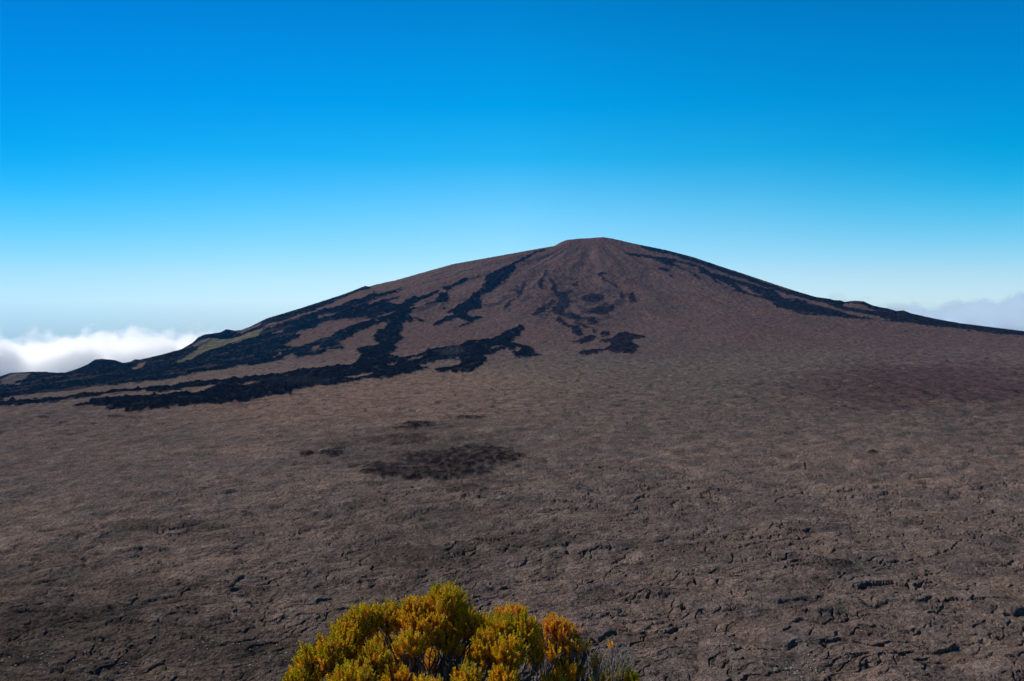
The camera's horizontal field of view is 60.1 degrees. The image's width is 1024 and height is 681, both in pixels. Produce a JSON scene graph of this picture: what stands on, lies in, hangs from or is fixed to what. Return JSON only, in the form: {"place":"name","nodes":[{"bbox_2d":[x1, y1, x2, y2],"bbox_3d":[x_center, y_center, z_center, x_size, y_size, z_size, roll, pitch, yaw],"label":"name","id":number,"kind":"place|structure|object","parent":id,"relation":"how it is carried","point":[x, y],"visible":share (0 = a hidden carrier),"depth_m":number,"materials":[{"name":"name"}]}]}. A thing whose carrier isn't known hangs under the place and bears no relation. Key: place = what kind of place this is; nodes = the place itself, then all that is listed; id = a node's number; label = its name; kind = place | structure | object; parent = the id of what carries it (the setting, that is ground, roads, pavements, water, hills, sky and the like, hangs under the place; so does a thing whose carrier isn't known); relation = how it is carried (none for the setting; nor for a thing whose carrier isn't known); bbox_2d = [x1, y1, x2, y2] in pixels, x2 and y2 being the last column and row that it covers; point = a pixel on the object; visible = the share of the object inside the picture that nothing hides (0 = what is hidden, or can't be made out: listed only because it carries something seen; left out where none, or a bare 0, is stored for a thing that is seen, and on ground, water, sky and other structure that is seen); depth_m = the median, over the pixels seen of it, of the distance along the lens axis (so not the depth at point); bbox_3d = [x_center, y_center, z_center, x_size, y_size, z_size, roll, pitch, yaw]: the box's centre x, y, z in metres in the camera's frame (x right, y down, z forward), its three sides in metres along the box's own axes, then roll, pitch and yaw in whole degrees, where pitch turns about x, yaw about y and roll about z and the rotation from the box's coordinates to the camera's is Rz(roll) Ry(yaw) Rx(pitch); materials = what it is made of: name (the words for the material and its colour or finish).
{"place":"outdoors","nodes":[
{"label":"outdoors","id":0,"kind":"place"},
{"bbox_2d":[0,343,1023,680],"bbox_3d":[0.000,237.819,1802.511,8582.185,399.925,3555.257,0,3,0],"label":"ground","id":1,"kind":"structure","parent":0,"point":[666,513],"depth_m":642.13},
{"bbox_2d":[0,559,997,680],"bbox_3d":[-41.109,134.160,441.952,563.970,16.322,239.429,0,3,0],"label":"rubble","id":2,"kind":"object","parent":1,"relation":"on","point":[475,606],"visible":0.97,"depth_m":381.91,"materials":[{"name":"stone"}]},
{"bbox_2d":[0,0,1023,375],"label":"sky","id":3,"kind":"structure","parent":0,"point":[174,173],"materials":[{"name":"blue"}]},
{"bbox_2d":[186,237,1023,355],"bbox_3d":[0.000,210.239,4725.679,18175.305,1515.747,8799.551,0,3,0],"label":"mountain","id":4,"kind":"structure","parent":0,"point":[685,309],"depth_m":3228.26,"materials":[{"name":"brown stone"}]},
{"bbox_2d":[0,286,375,397],"bbox_3d":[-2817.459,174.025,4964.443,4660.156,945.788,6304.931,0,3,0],"label":"lava flow","id":5,"kind":"object","parent":4,"relation":"on","point":[267,345],"visible":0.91,"depth_m":2639.61,"materials":[{"name":"black stone"}]},
{"bbox_2d":[191,330,233,343],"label":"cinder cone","id":6,"kind":"object","parent":5,"relation":"on","point":[224,331],"visible":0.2,"depth_m":4313.78,"materials":[{"name":"black stone"}]},
{"bbox_2d":[195,316,273,341],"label":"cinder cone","id":7,"kind":"object","parent":5,"relation":"on","point":[233,334],"visible":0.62,"depth_m":3886.24,"materials":[{"name":"black stone"}]},
{"bbox_2d":[0,286,540,411],"bbox_3d":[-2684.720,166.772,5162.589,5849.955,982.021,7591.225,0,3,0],"label":"lava flow","id":8,"kind":"object","parent":4,"relation":"on","point":[376,358],"visible":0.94,"depth_m":1983.75,"materials":[{"name":"black stone"}]},
{"bbox_2d":[432,248,545,329],"bbox_3d":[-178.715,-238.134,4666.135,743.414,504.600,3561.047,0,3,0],"label":"lava flow","id":9,"kind":"object","parent":4,"relation":"on","point":[495,278],"visible":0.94,"depth_m":3653.58,"materials":[{"name":"black stone"}]},
{"bbox_2d":[502,269,638,338],"bbox_3d":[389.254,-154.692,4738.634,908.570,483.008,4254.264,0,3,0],"label":"lava flow","id":10,"kind":"object","parent":4,"relation":"on","point":[564,302],"visible":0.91,"depth_m":3377.53,"materials":[{"name":"black stone"}]},
{"bbox_2d":[553,316,643,354],"bbox_3d":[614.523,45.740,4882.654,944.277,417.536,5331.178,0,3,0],"label":"lava flow","id":11,"kind":"object","parent":4,"relation":"on","point":[621,341],"visible":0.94,"depth_m":2526.89,"materials":[{"name":"black stone"}]},
{"bbox_2d":[619,245,1023,336],"bbox_3d":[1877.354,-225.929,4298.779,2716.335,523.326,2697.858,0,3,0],"label":"lava flow","id":12,"kind":"object","parent":4,"relation":"on","point":[799,305],"visible":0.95,"depth_m":3619.35,"materials":[{"name":"black stone"}]},
{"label":"cliff","id":13,"kind":"structure","parent":0,"visible":0},
{"bbox_2d":[282,579,546,680],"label":"shrub","id":14,"kind":"object","parent":13,"relation":"on","point":[345,651],"visible":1,"depth_m":3.07,"materials":[{"name":"yellow plant"}]},
{"bbox_2d":[522,611,591,680],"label":"shrub","id":15,"kind":"object","parent":13,"relation":"on","point":[564,652],"visible":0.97,"depth_m":3.14,"materials":[{"name":"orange plant"}]},
{"bbox_2d":[580,638,641,680],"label":"shrub","id":16,"kind":"object","parent":13,"relation":"on","point":[616,670],"visible":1,"depth_m":3.08,"materials":[{"name":"grey plant"}]}
]}

